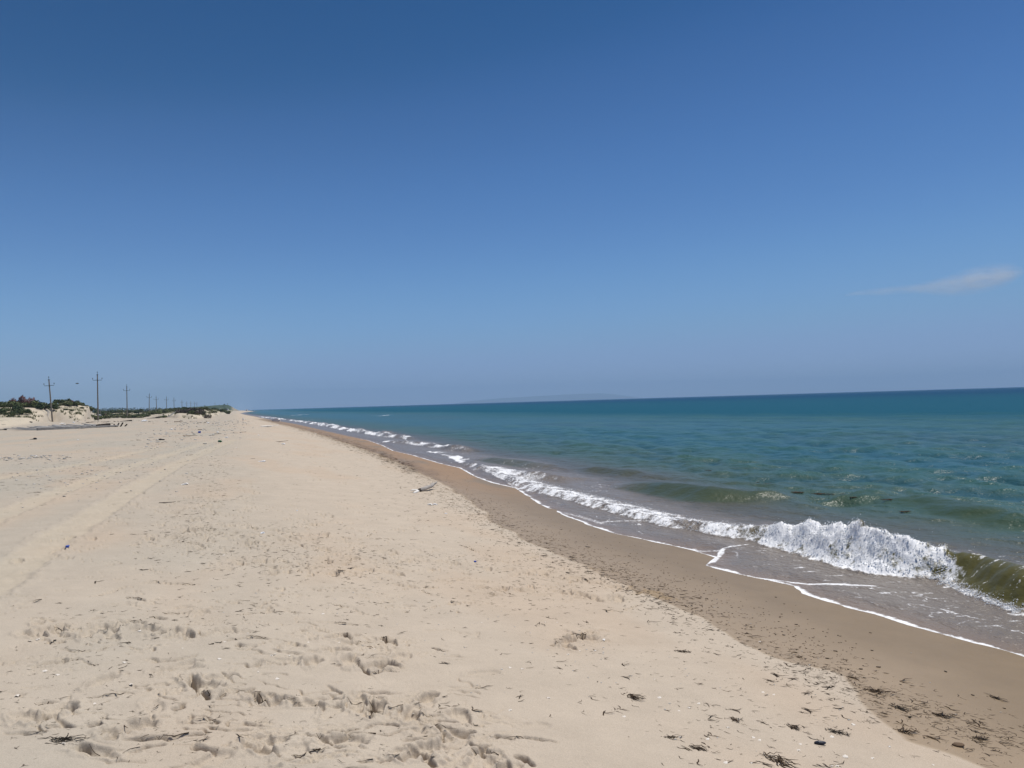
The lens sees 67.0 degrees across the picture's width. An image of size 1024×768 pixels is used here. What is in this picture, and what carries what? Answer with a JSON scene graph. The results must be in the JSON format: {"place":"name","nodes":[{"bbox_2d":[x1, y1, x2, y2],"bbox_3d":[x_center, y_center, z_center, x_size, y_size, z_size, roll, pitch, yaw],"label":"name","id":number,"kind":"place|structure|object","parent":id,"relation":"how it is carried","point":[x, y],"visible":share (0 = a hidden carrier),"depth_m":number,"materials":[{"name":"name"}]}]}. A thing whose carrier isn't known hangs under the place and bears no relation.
{"place":"outdoors","nodes":[
{"label":"outdoors","id":0,"kind":"place"},
{"bbox_2d":[191,405,238,410],"bbox_3d":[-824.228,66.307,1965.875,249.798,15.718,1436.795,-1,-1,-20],"label":"hill","id":1,"kind":"structure","parent":0,"point":[223,407],"depth_m":1477.15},
{"bbox_2d":[0,419,1000,746],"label":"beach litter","id":2,"kind":"object","parent":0,"point":[188,479],"visible":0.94,"depth_m":25.93,"materials":[{"name":"brown"}]},
{"bbox_2d":[0,405,1023,767],"bbox_3d":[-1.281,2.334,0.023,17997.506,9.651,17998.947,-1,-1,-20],"label":"beach","id":3,"kind":"structure","parent":0,"point":[324,491],"depth_m":6.26,"materials":[{"name":"beige sand"}]},
{"bbox_2d":[9,403,22,406],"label":"shrub","id":4,"kind":"object","parent":3,"relation":"on","point":[18,404],"visible":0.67,"depth_m":152.80,"materials":[{"name":"green plant"}]},
{"bbox_2d":[12,405,23,409],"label":"shrub","id":5,"kind":"object","parent":3,"relation":"on","point":[16,407],"visible":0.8,"depth_m":144.29,"materials":[{"name":"green plant"}]},
{"bbox_2d":[17,395,26,407],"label":"shrub","id":6,"kind":"object","parent":3,"relation":"on","point":[21,398],"visible":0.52,"depth_m":164.52,"materials":[{"name":"plant"}]},
{"bbox_2d":[15,409,31,414],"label":"shrub","id":7,"kind":"object","parent":3,"relation":"on","point":[21,412],"visible":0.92,"depth_m":141.20,"materials":[{"name":"green plant"}]},
{"bbox_2d":[22,400,39,407],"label":"shrub","id":8,"kind":"object","parent":3,"relation":"on","point":[31,404],"visible":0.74,"depth_m":155.35,"materials":[{"name":"green plant"}]},
{"bbox_2d":[35,403,49,409],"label":"shrub","id":9,"kind":"object","parent":3,"relation":"on","point":[40,406],"visible":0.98,"depth_m":151.00,"materials":[{"name":"green plant"}]},
{"bbox_2d":[41,402,57,408],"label":"shrub","id":10,"kind":"object","parent":3,"relation":"on","point":[54,405],"visible":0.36,"depth_m":157.67,"materials":[{"name":"green plant"}]},
{"bbox_2d":[48,377,54,421],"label":"utility pole","id":11,"kind":"object","parent":3,"relation":"on","point":[49,385],"visible":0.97,"depth_m":149.91,"materials":[{"name":"wood"}]},
{"bbox_2d":[37,733,89,744],"bbox_3d":[-2.192,1.734,3.778,0.260,0.013,0.126,-2,-1,17],"label":"seaweed clump","id":12,"kind":"object","parent":3,"relation":"on","point":[67,738],"visible":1,"depth_m":3.78,"materials":[{"name":"brown plant"}]},
{"bbox_2d":[4,422,127,429],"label":"road","id":13,"kind":"structure","parent":3,"relation":"on","point":[56,427],"depth_m":76.11,"materials":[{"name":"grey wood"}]},
{"bbox_2d":[92,372,101,420],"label":"utility pole","id":14,"kind":"object","parent":3,"relation":"on","point":[97,399],"visible":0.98,"depth_m":159.76,"materials":[{"name":"wood"}]},
{"bbox_2d":[0,404,220,420],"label":"dune grass","id":15,"kind":"structure","parent":3,"relation":"on","point":[25,416],"depth_m":154.37,"materials":[{"name":"green plant"}]},
{"bbox_2d":[123,386,129,415],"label":"utility pole","id":16,"kind":"object","parent":3,"relation":"on","point":[126,399],"visible":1,"depth_m":221.83,"materials":[{"name":"wood"}]},
{"bbox_2d":[92,407,181,412],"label":"woodland","id":17,"kind":"object","parent":3,"relation":"on","point":[109,409],"visible":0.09,"depth_m":1209.48,"materials":[{"name":"green plant"}]},
{"bbox_2d":[195,410,205,414],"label":"shrub","id":18,"kind":"object","parent":3,"relation":"on","point":[199,411],"visible":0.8,"depth_m":162.78,"materials":[{"name":"green plant"}]},
{"bbox_2d":[410,482,436,492],"bbox_3d":[-2.156,2.556,19.043,0.147,0.158,1.524,-2,-1,16],"label":"driftwood log","id":19,"kind":"object","parent":3,"relation":"on","point":[424,488],"visible":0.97,"depth_m":18.90,"materials":[{"name":"grey wood"}]},
{"bbox_2d":[0,420,1023,767],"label":"seaweed litter","id":20,"kind":"object","parent":3,"relation":"on","point":[528,620],"visible":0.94,"depth_m":6.66,"materials":[{"name":"brown plant"}]},
{"bbox_2d":[622,693,645,700],"bbox_3d":[0.769,1.992,4.933,0.182,0.014,0.126,-2,-1,15],"label":"seaweed clump","id":21,"kind":"object","parent":3,"relation":"on","point":[633,696],"visible":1,"depth_m":4.92,"materials":[{"name":"black plant"}]},
{"bbox_2d":[689,744,720,752],"bbox_3d":[1.025,1.963,4.151,0.181,0.010,0.098,-3,-2,41],"label":"seaweed clump","id":22,"kind":"object","parent":3,"relation":"on","point":[699,747],"visible":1,"depth_m":4.17,"materials":[{"name":"brown plant"}]},
{"bbox_2d":[760,751,799,767],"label":"seaweed clump","id":23,"kind":"object","parent":3,"relation":"on","point":[780,759],"visible":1,"depth_m":4.09,"materials":[{"name":"brown plant"}]},
{"bbox_2d":[787,723,808,732],"bbox_3d":[1.698,2.064,4.628,0.098,0.010,0.181,-1,-2,-32],"label":"seaweed clump","id":24,"kind":"object","parent":3,"relation":"on","point":[789,726],"visible":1,"depth_m":4.66,"materials":[{"name":"black plant"}]},
{"bbox_2d":[814,741,825,744],"bbox_3d":[1.752,2.042,4.400,0.070,0.024,0.028,-2,-1,8],"label":"mussel shell","id":25,"kind":"object","parent":3,"relation":"on","point":[820,742],"visible":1,"depth_m":4.39},
{"bbox_2d":[825,727,850,736],"bbox_3d":[1.943,2.071,4.607,0.131,0.011,0.129,-2,-1,-1],"label":"seaweed clump","id":26,"kind":"object","parent":3,"relation":"on","point":[838,731],"visible":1,"depth_m":4.61,"materials":[{"name":"black plant"}]},
{"bbox_2d":[858,687,899,695],"bbox_3d":[2.589,2.190,5.525,0.325,0.017,0.158,-3,-2,33],"label":"seaweed clump","id":27,"kind":"object","parent":3,"relation":"on","point":[875,690],"visible":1,"depth_m":5.51,"materials":[{"name":"black plant"}]},
{"bbox_2d":[888,704,910,711],"bbox_3d":[2.600,2.172,5.188,0.102,0.011,0.148,0,-2,-57],"label":"seaweed clump","id":28,"kind":"object","parent":3,"relation":"on","point":[900,708],"visible":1,"depth_m":5.18,"materials":[{"name":"black plant"}]},
{"bbox_2d":[893,725,919,735],"bbox_3d":[2.407,2.127,4.745,0.161,0.014,0.159,-1,-2,-35],"label":"seaweed clump","id":29,"kind":"object","parent":3,"relation":"on","point":[906,730],"visible":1,"depth_m":4.74,"materials":[{"name":"black plant"}]},
{"bbox_2d":[932,711,953,718],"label":"seaweed clump","id":30,"kind":"object","parent":3,"relation":"on","point":[941,715],"visible":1,"depth_m":5.10,"materials":[{"name":"black plant"}]},
{"bbox_2d":[952,742,964,746],"bbox_3d":[2.643,2.135,4.577,0.067,0.020,0.049,-1,-1,-14],"label":"pebble","id":31,"kind":"object","parent":3,"relation":"on","point":[957,744],"visible":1,"depth_m":4.57,"materials":[{"name":"brown stone"}]},
{"bbox_2d":[970,734,988,740],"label":"seaweed clump","id":32,"kind":"object","parent":3,"relation":"on","point":[978,737],"visible":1,"depth_m":4.73,"materials":[{"name":"black plant"}]},
{"bbox_2d":[0,0,1023,410],"label":"sky","id":33,"kind":"structure","parent":0,"point":[239,204],"materials":[{"name":"blue"}]},
{"bbox_2d":[455,393,637,403],"bbox_3d":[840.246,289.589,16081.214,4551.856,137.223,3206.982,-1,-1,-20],"label":"headland","id":34,"kind":"structure","parent":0,"point":[591,396],"depth_m":15472.49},
{"bbox_2d":[239,387,1023,656],"bbox_3d":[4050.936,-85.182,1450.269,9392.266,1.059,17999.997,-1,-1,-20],"label":"sea","id":35,"kind":"structure","parent":0,"point":[946,466],"depth_m":22.80,"materials":[{"name":"liquid"}]},
{"bbox_2d":[481,468,1023,613],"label":"wave foam","id":36,"kind":"object","parent":35,"relation":"on","point":[936,577],"visible":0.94,"depth_m":10.44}
]}

